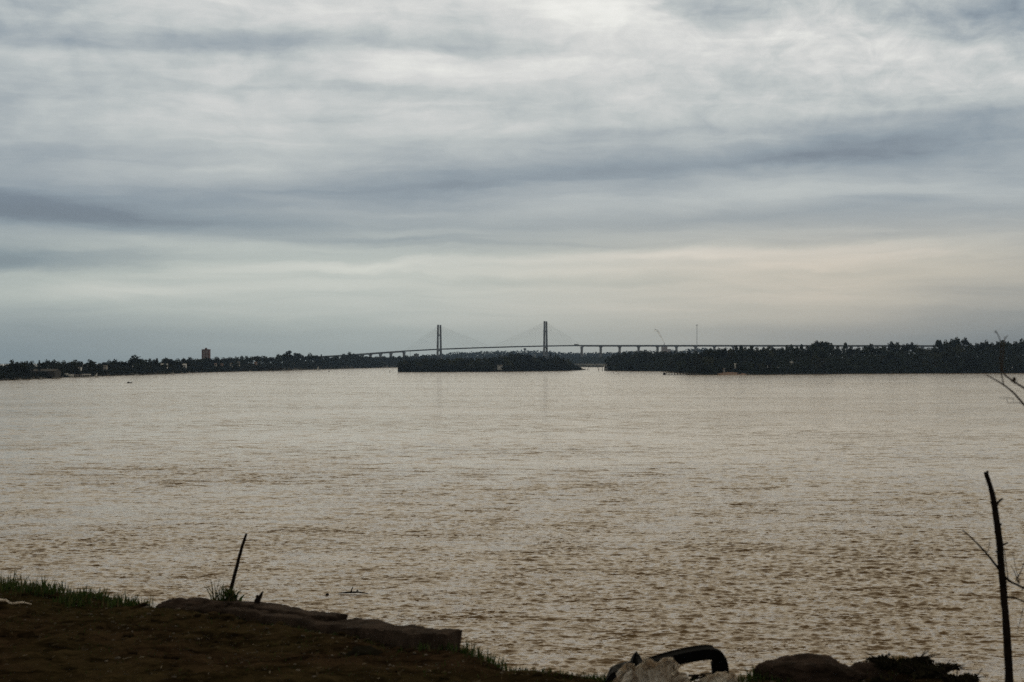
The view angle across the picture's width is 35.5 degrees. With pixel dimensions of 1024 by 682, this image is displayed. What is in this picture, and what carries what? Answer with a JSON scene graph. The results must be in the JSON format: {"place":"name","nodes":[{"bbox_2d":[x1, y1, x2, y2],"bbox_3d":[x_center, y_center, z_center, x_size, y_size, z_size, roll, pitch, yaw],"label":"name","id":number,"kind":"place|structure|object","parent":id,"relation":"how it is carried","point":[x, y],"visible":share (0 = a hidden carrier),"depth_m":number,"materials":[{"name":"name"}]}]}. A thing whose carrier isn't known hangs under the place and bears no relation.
{"place":"outdoors","nodes":[
{"label":"outdoors","id":0,"kind":"place"},
{"bbox_2d":[0,365,395,380],"bbox_3d":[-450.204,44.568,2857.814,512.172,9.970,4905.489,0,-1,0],"label":"bank terrain","id":1,"kind":"structure","parent":0,"point":[118,374],"depth_m":1547.31,"materials":[{"name":"soil"}]},
{"bbox_2d":[11,362,21,370],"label":"broadleaf tree","id":2,"kind":"object","parent":1,"relation":"on","point":[17,365],"visible":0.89,"depth_m":1120.55,"materials":[{"name":"green plant"}]},
{"bbox_2d":[20,367,29,375],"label":"round tree","id":3,"kind":"object","parent":1,"relation":"on","point":[25,370],"visible":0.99,"depth_m":1086.73,"materials":[{"name":"green plant"}]},
{"bbox_2d":[37,362,47,368],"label":"round tree","id":4,"kind":"object","parent":1,"relation":"on","point":[43,365],"visible":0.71,"depth_m":1208.64,"materials":[{"name":"green plant"}]},
{"bbox_2d":[30,369,60,376],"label":"shed","id":5,"kind":"structure","parent":1,"relation":"on","point":[54,372],"depth_m":1155.60,"materials":[{"name":"grey metal"}]},
{"bbox_2d":[72,360,80,366],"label":"broadleaf tree","id":6,"kind":"object","parent":1,"relation":"on","point":[76,363],"visible":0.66,"depth_m":1324.80,"materials":[{"name":"green plant"}]},
{"bbox_2d":[83,359,96,369],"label":"willow tree","id":7,"kind":"object","parent":1,"relation":"on","point":[90,363],"visible":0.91,"depth_m":1359.75,"materials":[{"name":"green plant"}]},
{"bbox_2d":[102,360,113,366],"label":"broadleaf tree","id":8,"kind":"object","parent":1,"relation":"on","point":[109,364],"visible":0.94,"depth_m":1418.10,"materials":[{"name":"green plant"}]},
{"bbox_2d":[128,355,140,363],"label":"broadleaf tree","id":9,"kind":"object","parent":1,"relation":"on","point":[134,358],"visible":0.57,"depth_m":1549.08,"materials":[{"name":"green plant"}]},
{"bbox_2d":[202,348,210,358],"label":"apartment tower","id":10,"kind":"structure","parent":1,"relation":"on","point":[206,352],"depth_m":2499.92,"materials":[{"name":"brick"}]},
{"bbox_2d":[0,354,440,379],"bbox_3d":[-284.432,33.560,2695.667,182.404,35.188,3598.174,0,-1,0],"label":"bank thicket","id":11,"kind":"object","parent":1,"relation":"on","point":[357,362],"visible":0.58,"depth_m":1823.79,"materials":[{"name":"green plant"}]},
{"bbox_2d":[246,356,256,363],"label":"broadleaf tree","id":12,"kind":"object","parent":1,"relation":"on","point":[251,360],"visible":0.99,"depth_m":2097.00,"materials":[{"name":"green plant"}]},
{"bbox_2d":[241,364,282,370],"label":"brown reeds","id":13,"kind":"object","parent":1,"relation":"on","point":[261,368],"visible":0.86,"depth_m":2062.27,"materials":[{"name":"plant"}]},
{"bbox_2d":[259,355,267,363],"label":"round tree","id":14,"kind":"object","parent":1,"relation":"on","point":[264,360],"visible":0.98,"depth_m":2150.63,"materials":[{"name":"green plant"}]},
{"bbox_2d":[275,354,282,362],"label":"willow tree","id":15,"kind":"object","parent":1,"relation":"on","point":[278,357],"visible":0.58,"depth_m":2231.51,"materials":[{"name":"green plant"}]},
{"bbox_2d":[281,353,288,360],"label":"broadleaf tree","id":16,"kind":"object","parent":1,"relation":"on","point":[284,357],"visible":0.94,"depth_m":2249.09,"materials":[{"name":"green plant"}]},
{"bbox_2d":[205,357,217,362],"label":"round tree","id":17,"kind":"object","parent":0,"point":[210,360],"visible":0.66,"depth_m":1909.19,"materials":[{"name":"green plant"}]},
{"bbox_2d":[0,589,941,681],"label":"ground","id":18,"kind":"structure","parent":0,"point":[32,665],"depth_m":8.74,"materials":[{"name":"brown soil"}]},
{"bbox_2d":[0,598,30,604],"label":"plastic strip","id":19,"kind":"object","parent":18,"relation":"on","point":[18,602],"visible":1,"depth_m":10.57,"materials":[{"name":"white plastic"}]},
{"bbox_2d":[155,597,228,614],"bbox_3d":[-2.051,1.790,10.392,0.581,0.234,0.385,0,-1,20],"label":"earth heap","id":20,"kind":"object","parent":18,"relation":"on","point":[202,605],"visible":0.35,"depth_m":10.32,"materials":[{"name":"brown soil"}]},
{"bbox_2d":[205,574,244,600],"bbox_3d":[-1.894,1.640,10.494,0.291,0.227,0.156,0,-1,15],"label":"weed","id":21,"kind":"object","parent":20,"relation":"on","point":[229,594],"visible":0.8,"depth_m":10.48,"materials":[{"name":"green plant"}]},
{"bbox_2d":[230,533,246,589],"bbox_3d":[-1.879,1.567,10.909,0.149,0.512,0.031,0,-1,0],"label":"stake","id":22,"kind":"object","parent":18,"relation":"on","point":[237,564],"visible":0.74,"depth_m":10.90,"materials":[{"name":"brown wood"}]},
{"bbox_2d":[216,600,461,650],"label":"broken wall","id":23,"kind":"structure","parent":18,"relation":"on","point":[386,634],"depth_m":9.51,"materials":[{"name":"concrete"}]},
{"bbox_2d":[254,591,262,603],"bbox_3d":[-1.636,1.690,10.262,0.084,0.170,0.046,0,-1,0],"label":"post stump","id":24,"kind":"object","parent":23,"relation":"on","point":[258,598],"visible":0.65,"depth_m":10.25,"materials":[{"name":"brown wood"}]},
{"bbox_2d":[348,645,382,655],"bbox_3d":[-0.802,1.712,8.728,0.199,0.105,0.128,0,-1,0],"label":"turf clod","id":25,"kind":"object","parent":18,"relation":"on","point":[365,650],"visible":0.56,"depth_m":8.70,"materials":[{"name":"brown soil"}]},
{"bbox_2d":[0,594,898,681],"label":"pebbles","id":26,"kind":"object","parent":18,"relation":"on","point":[545,672],"visible":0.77,"depth_m":8.88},
{"bbox_2d":[0,587,943,681],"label":"earth clods","id":27,"kind":"object","parent":18,"relation":"on","point":[126,635],"visible":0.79,"depth_m":9.32,"materials":[{"name":"brown soil"}]},
{"bbox_2d":[605,651,642,681],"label":"black sheet","id":28,"kind":"object","parent":18,"relation":"on","point":[636,659],"visible":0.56,"depth_m":8.18,"materials":[{"name":"black plastic"}]},
{"bbox_2d":[612,657,689,681],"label":"plastic bag","id":29,"kind":"object","parent":18,"relation":"on","point":[664,669],"visible":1,"depth_m":7.98,"materials":[{"name":"grey plastic"}]},
{"bbox_2d":[648,645,728,673],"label":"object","id":30,"kind":"object","parent":18,"relation":"on","point":[716,656],"visible":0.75,"depth_m":8.34,"materials":[{"name":"black rubber"}]},
{"bbox_2d":[688,673,712,680],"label":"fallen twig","id":31,"kind":"object","parent":18,"relation":"on","point":[701,675],"visible":0.88,"depth_m":8.12,"materials":[{"name":"brown wood"}]},
{"bbox_2d":[697,671,745,681],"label":"plastic sheet","id":32,"kind":"object","parent":18,"relation":"on","point":[724,676],"visible":0.95,"depth_m":8.09,"materials":[{"name":"grey plastic"}]},
{"bbox_2d":[754,653,865,681],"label":"boulder","id":33,"kind":"object","parent":18,"relation":"on","point":[806,667],"visible":0.96,"depth_m":8.10,"materials":[{"name":"stone"}]},
{"bbox_2d":[849,661,888,678],"bbox_3d":[1.820,1.728,8.237,0.240,0.154,0.201,0,-1,-11],"label":"flat stone","id":34,"kind":"object","parent":18,"relation":"on","point":[869,667],"visible":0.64,"depth_m":8.19,"materials":[{"name":"grey stone"}]},
{"bbox_2d":[865,650,940,669],"bbox_3d":[2.020,1.662,8.288,0.385,0.105,0.251,0,-1,0],"label":"bush","id":35,"kind":"object","parent":18,"relation":"on","point":[882,661],"visible":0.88,"depth_m":8.27,"materials":[{"name":"green plant"}]},
{"bbox_2d":[897,659,969,678],"bbox_3d":[2.156,1.678,8.188,0.373,0.096,0.254,0,-1,0],"label":"bush","id":36,"kind":"object","parent":18,"relation":"on","point":[928,670],"visible":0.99,"depth_m":8.16,"materials":[{"name":"green plant"}]},
{"bbox_2d":[935,668,985,681],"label":"bush","id":37,"kind":"object","parent":18,"relation":"on","point":[965,677],"visible":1,"depth_m":7.87,"materials":[{"name":"green plant"}]},
{"bbox_2d":[962,471,1023,681],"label":"dead sapling","id":38,"kind":"object","parent":18,"relation":"on","point":[1004,597],"visible":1,"depth_m":7.72,"materials":[{"name":"brown wood"}]},
{"bbox_2d":[985,330,1023,405],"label":"leafless tree","id":39,"kind":"object","parent":18,"relation":"on","point":[1014,379],"visible":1,"depth_m":6.20,"materials":[{"name":"brown plant"}]},
{"bbox_2d":[0,570,949,681],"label":"grass","id":40,"kind":"structure","parent":0,"point":[13,584],"depth_m":10.45,"materials":[{"name":"green plant"}]},
{"bbox_2d":[398,369,585,371],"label":"shoreline","id":41,"kind":"structure","parent":0,"point":[502,371],"depth_m":1940.29,"materials":[{"name":"soil"}]},
{"bbox_2d":[428,357,436,364],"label":"willow tree","id":42,"kind":"object","parent":41,"relation":"on","point":[433,361],"visible":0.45,"depth_m":1902.79,"materials":[{"name":"green plant"}]},
{"bbox_2d":[474,362,482,370],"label":"willow tree","id":43,"kind":"object","parent":41,"relation":"on","point":[477,365],"visible":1,"depth_m":1905.41,"materials":[{"name":"green plant"}]},
{"bbox_2d":[482,360,494,370],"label":"willow tree","id":44,"kind":"object","parent":41,"relation":"on","point":[487,363],"visible":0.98,"depth_m":1920.67,"materials":[{"name":"green plant"}]},
{"bbox_2d":[397,355,581,371],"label":"island thicket","id":45,"kind":"object","parent":41,"relation":"on","point":[530,366],"visible":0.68,"depth_m":1947.91,"materials":[{"name":"green plant"}]},
{"bbox_2d":[504,360,514,370],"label":"willow tree","id":46,"kind":"object","parent":41,"relation":"on","point":[509,362],"visible":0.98,"depth_m":1958.66,"materials":[{"name":"green plant"}]},
{"bbox_2d":[514,358,526,369],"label":"willow tree","id":47,"kind":"object","parent":41,"relation":"on","point":[520,361],"visible":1,"depth_m":1979.21,"materials":[{"name":"green plant"}]},
{"bbox_2d":[552,357,559,367],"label":"willow tree","id":48,"kind":"object","parent":41,"relation":"on","point":[554,361],"visible":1,"depth_m":2084.38,"materials":[{"name":"green plant"}]},
{"bbox_2d":[0,364,1023,681],"bbox_3d":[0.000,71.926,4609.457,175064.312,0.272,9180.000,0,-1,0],"label":"river water","id":49,"kind":"structure","parent":0,"point":[588,520],"depth_m":135.45,"materials":[{"name":"brown liquid"}]},
{"bbox_2d":[338,587,367,593],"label":"driftwood","id":50,"kind":"object","parent":49,"relation":"on","point":[351,591],"visible":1,"depth_m":82.70,"materials":[{"name":"brown wood"}]},
{"bbox_2d":[322,321,993,363],"bbox_3d":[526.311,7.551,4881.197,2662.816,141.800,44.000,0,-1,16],"label":"cable stayed bridge","id":51,"kind":"structure","parent":49,"relation":"on","point":[544,346],"depth_m":4972.23,"materials":[{"name":"concrete"}]},
{"bbox_2d":[0,0,1023,363],"label":"sky","id":52,"kind":"structure","parent":0,"point":[180,179],"materials":[{"name":"grey"}]},
{"bbox_2d":[361,357,716,364],"bbox_3d":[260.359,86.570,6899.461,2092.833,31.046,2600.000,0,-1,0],"label":"hills terrain","id":53,"kind":"structure","parent":0,"point":[560,357],"depth_m":5648.56,"materials":[{"name":"green plant"}]},
{"bbox_2d":[413,347,735,362],"bbox_3d":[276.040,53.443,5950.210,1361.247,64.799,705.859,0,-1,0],"label":"wood","id":54,"kind":"object","parent":53,"relation":"on","point":[472,355],"visible":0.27,"depth_m":5829.99,"materials":[{"name":"green plant"}]},
{"bbox_2d":[574,364,606,365],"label":"mud flat","id":55,"kind":"structure","parent":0,"point":[590,364],"depth_m":4338.48,"materials":[{"name":"grey soil"}]},
{"bbox_2d":[565,356,607,363],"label":"channel wood","id":56,"kind":"object","parent":55,"relation":"on","point":[581,360],"visible":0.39,"depth_m":4371.59,"materials":[{"name":"green plant"}]},
{"bbox_2d":[716,372,745,374],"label":"red sand beach","id":57,"kind":"structure","parent":0,"point":[729,373],"depth_m":1477.35,"materials":[{"name":"brown sand"}]},
{"bbox_2d":[604,367,1023,374],"bbox_3d":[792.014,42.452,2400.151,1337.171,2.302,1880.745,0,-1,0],"label":"bank terrain","id":58,"kind":"structure","parent":0,"point":[786,373],"depth_m":1616.85,"materials":[{"name":"soil"}]},
{"bbox_2d":[614,353,623,361],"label":"willow tree","id":59,"kind":"object","parent":58,"relation":"on","point":[617,356],"visible":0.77,"depth_m":2121.19,"materials":[{"name":"green plant"}]},
{"bbox_2d":[628,354,640,366],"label":"broadleaf tree","id":60,"kind":"object","parent":58,"relation":"on","point":[634,359],"visible":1,"depth_m":2069.04,"materials":[{"name":"green plant"}]},
{"bbox_2d":[645,350,655,358],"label":"broadleaf tree","id":61,"kind":"object","parent":58,"relation":"on","point":[649,356],"visible":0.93,"depth_m":2100.46,"materials":[{"name":"green plant"}]},
{"bbox_2d":[674,357,684,372],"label":"willow tree","id":62,"kind":"object","parent":58,"relation":"on","point":[678,363],"visible":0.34,"depth_m":1691.90,"materials":[{"name":"green plant"}]},
{"bbox_2d":[684,350,691,362],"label":"broadleaf tree","id":63,"kind":"object","parent":58,"relation":"on","point":[687,355],"visible":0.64,"depth_m":1573.78,"materials":[{"name":"green plant"}]},
{"bbox_2d":[693,355,705,372],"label":"willow tree","id":64,"kind":"object","parent":58,"relation":"on","point":[697,365],"visible":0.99,"depth_m":1485.06,"materials":[{"name":"green plant"}]},
{"bbox_2d":[700,357,713,372],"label":"round tree","id":65,"kind":"object","parent":58,"relation":"on","point":[708,361],"visible":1,"depth_m":1487.53,"materials":[{"name":"green plant"}]},
{"bbox_2d":[703,349,710,356],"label":"round tree","id":66,"kind":"object","parent":58,"relation":"on","point":[706,352],"visible":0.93,"depth_m":1525.45,"materials":[{"name":"green plant"}]},
{"bbox_2d":[714,347,720,360],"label":"broadleaf tree","id":67,"kind":"object","parent":58,"relation":"on","point":[716,354],"visible":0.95,"depth_m":1530.90,"materials":[{"name":"green plant"}]},
{"bbox_2d":[719,348,727,362],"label":"round tree","id":68,"kind":"object","parent":58,"relation":"on","point":[723,351],"visible":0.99,"depth_m":1519.48,"materials":[{"name":"green plant"}]},
{"bbox_2d":[727,348,733,358],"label":"round tree","id":69,"kind":"object","parent":58,"relation":"on","point":[730,352],"visible":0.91,"depth_m":1545.70,"materials":[{"name":"green plant"}]},
{"bbox_2d":[739,345,742,365],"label":"eucalyptus tree","id":70,"kind":"object","parent":58,"relation":"on","point":[740,351],"visible":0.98,"depth_m":1523.14,"materials":[{"name":"green plant"}]},
{"bbox_2d":[741,346,750,361],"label":"broadleaf tree","id":71,"kind":"object","parent":58,"relation":"on","point":[745,352],"visible":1,"depth_m":1511.74,"materials":[{"name":"green plant"}]},
{"bbox_2d":[740,362,753,371],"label":"willow tree","id":72,"kind":"object","parent":58,"relation":"on","point":[744,367],"visible":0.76,"depth_m":1504.24,"materials":[{"name":"green plant"}]},
{"bbox_2d":[747,346,755,357],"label":"broadleaf tree","id":73,"kind":"object","parent":58,"relation":"on","point":[752,350],"visible":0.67,"depth_m":1531.63,"materials":[{"name":"green plant"}]},
{"bbox_2d":[757,349,764,369],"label":"cypress tree","id":74,"kind":"object","parent":58,"relation":"on","point":[761,356],"visible":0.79,"depth_m":1509.22,"materials":[{"name":"green plant"}]},
{"bbox_2d":[765,356,774,372],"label":"broadleaf tree","id":75,"kind":"object","parent":58,"relation":"on","point":[769,360],"visible":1,"depth_m":1507.08,"materials":[{"name":"green plant"}]},
{"bbox_2d":[777,347,785,356],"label":"round tree","id":76,"kind":"object","parent":58,"relation":"on","point":[781,350],"visible":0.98,"depth_m":1566.54,"materials":[{"name":"green plant"}]},
{"bbox_2d":[793,346,800,360],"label":"broadleaf tree","id":77,"kind":"object","parent":58,"relation":"on","point":[797,349],"visible":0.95,"depth_m":1558.54,"materials":[{"name":"green plant"}]},
{"bbox_2d":[809,343,816,355],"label":"round tree","id":78,"kind":"object","parent":58,"relation":"on","point":[812,347],"visible":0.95,"depth_m":1590.20,"materials":[{"name":"green plant"}]},
{"bbox_2d":[607,339,1023,373],"bbox_3d":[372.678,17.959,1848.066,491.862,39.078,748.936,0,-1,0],"label":"shore thicket","id":79,"kind":"object","parent":58,"relation":"on","point":[782,364],"visible":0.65,"depth_m":1639.27,"materials":[{"name":"green plant"}]},
{"bbox_2d":[813,340,824,349],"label":"round tree","id":80,"kind":"object","parent":58,"relation":"on","point":[818,343],"visible":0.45,"depth_m":1629.67,"materials":[{"name":"green plant"}]},
{"bbox_2d":[825,358,835,372],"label":"willow tree","id":81,"kind":"object","parent":58,"relation":"on","point":[829,360],"visible":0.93,"depth_m":1579.95,"materials":[{"name":"green plant"}]},
{"bbox_2d":[827,343,835,371],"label":"willow tree","id":82,"kind":"object","parent":58,"relation":"on","point":[830,348],"visible":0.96,"depth_m":1606.81,"materials":[{"name":"green plant"}]},
{"bbox_2d":[835,345,841,354],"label":"willow tree","id":83,"kind":"object","parent":58,"relation":"on","point":[838,351],"visible":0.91,"depth_m":1647.45,"materials":[{"name":"green plant"}]},
{"bbox_2d":[837,357,853,371],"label":"willow tree","id":84,"kind":"object","parent":58,"relation":"on","point":[846,360],"visible":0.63,"depth_m":1613.79,"materials":[{"name":"green plant"}]},
{"bbox_2d":[847,346,855,354],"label":"broadleaf tree","id":85,"kind":"object","parent":58,"relation":"on","point":[851,350],"visible":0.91,"depth_m":1669.19,"materials":[{"name":"green plant"}]},
{"bbox_2d":[861,345,869,371],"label":"willow tree","id":86,"kind":"object","parent":58,"relation":"on","point":[863,352],"visible":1,"depth_m":1646.63,"materials":[{"name":"green plant"}]},
{"bbox_2d":[867,343,875,352],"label":"broadleaf tree","id":87,"kind":"object","parent":58,"relation":"on","point":[870,347],"visible":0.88,"depth_m":1683.15,"materials":[{"name":"green plant"}]},
{"bbox_2d":[873,345,881,354],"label":"willow tree","id":88,"kind":"object","parent":58,"relation":"on","point":[877,348],"visible":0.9,"depth_m":1695.55,"materials":[{"name":"green plant"}]},
{"bbox_2d":[885,349,893,370],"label":"broadleaf tree","id":89,"kind":"object","parent":58,"relation":"on","point":[889,354],"visible":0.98,"depth_m":1656.91,"materials":[{"name":"green plant"}]},
{"bbox_2d":[887,341,896,371],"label":"willow tree","id":90,"kind":"object","parent":58,"relation":"on","point":[890,346],"visible":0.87,"depth_m":1672.45,"materials":[{"name":"green plant"}]},
{"bbox_2d":[894,342,901,352],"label":"willow tree","id":91,"kind":"object","parent":58,"relation":"on","point":[898,347],"visible":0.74,"depth_m":1711.80,"materials":[{"name":"green plant"}]},
{"bbox_2d":[910,344,920,353],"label":"broadleaf tree","id":92,"kind":"object","parent":58,"relation":"on","point":[916,350],"visible":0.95,"depth_m":1718.59,"materials":[{"name":"green plant"}]},
{"bbox_2d":[910,354,922,372],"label":"willow tree","id":93,"kind":"object","parent":58,"relation":"on","point":[917,360],"visible":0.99,"depth_m":1656.43,"materials":[{"name":"green plant"}]},
{"bbox_2d":[930,344,937,357],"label":"broadleaf tree","id":94,"kind":"object","parent":58,"relation":"on","point":[934,349],"visible":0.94,"depth_m":1692.07,"materials":[{"name":"green plant"}]},
{"bbox_2d":[928,352,940,372],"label":"broadleaf tree","id":95,"kind":"object","parent":58,"relation":"on","point":[936,358],"visible":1,"depth_m":1665.62,"materials":[{"name":"green plant"}]},
{"bbox_2d":[935,339,943,352],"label":"round tree","id":96,"kind":"object","parent":58,"relation":"on","point":[939,345],"visible":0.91,"depth_m":1710.20,"materials":[{"name":"green plant"}]},
{"bbox_2d":[951,337,961,370],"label":"broadleaf tree","id":97,"kind":"object","parent":58,"relation":"on","point":[955,342],"visible":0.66,"depth_m":1729.91,"materials":[{"name":"green plant"}]},
{"bbox_2d":[952,343,965,371],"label":"broadleaf tree","id":98,"kind":"object","parent":58,"relation":"on","point":[958,351],"visible":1,"depth_m":1680.88,"materials":[{"name":"green plant"}]},
{"bbox_2d":[957,358,967,372],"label":"round tree","id":99,"kind":"object","parent":58,"relation":"on","point":[961,362],"visible":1,"depth_m":1676.22,"materials":[{"name":"green plant"}]},
{"bbox_2d":[973,343,981,367],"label":"willow tree","id":100,"kind":"object","parent":58,"relation":"on","point":[976,349],"visible":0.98,"depth_m":1709.47,"materials":[{"name":"green plant"}]},
{"bbox_2d":[980,340,991,349],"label":"broadleaf tree","id":101,"kind":"object","parent":58,"relation":"on","point":[985,344],"visible":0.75,"depth_m":1721.21,"materials":[{"name":"green plant"}]},
{"bbox_2d":[993,341,1002,369],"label":"willow tree","id":102,"kind":"object","parent":58,"relation":"on","point":[996,347],"visible":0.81,"depth_m":1731.16,"materials":[{"name":"green plant"}]},
{"bbox_2d":[994,351,1006,370],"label":"willow tree","id":103,"kind":"object","parent":58,"relation":"on","point":[997,356],"visible":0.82,"depth_m":1701.18,"materials":[{"name":"green plant"}]},
{"bbox_2d":[1005,341,1013,359],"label":"round tree","id":104,"kind":"object","parent":58,"relation":"on","point":[1008,346],"visible":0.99,"depth_m":1727.73,"materials":[{"name":"green plant"}]},
{"bbox_2d":[1016,338,1023,360],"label":"broadleaf tree","id":105,"kind":"object","parent":58,"relation":"on","point":[1020,345],"visible":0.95,"depth_m":1736.54,"materials":[{"name":"green plant"}]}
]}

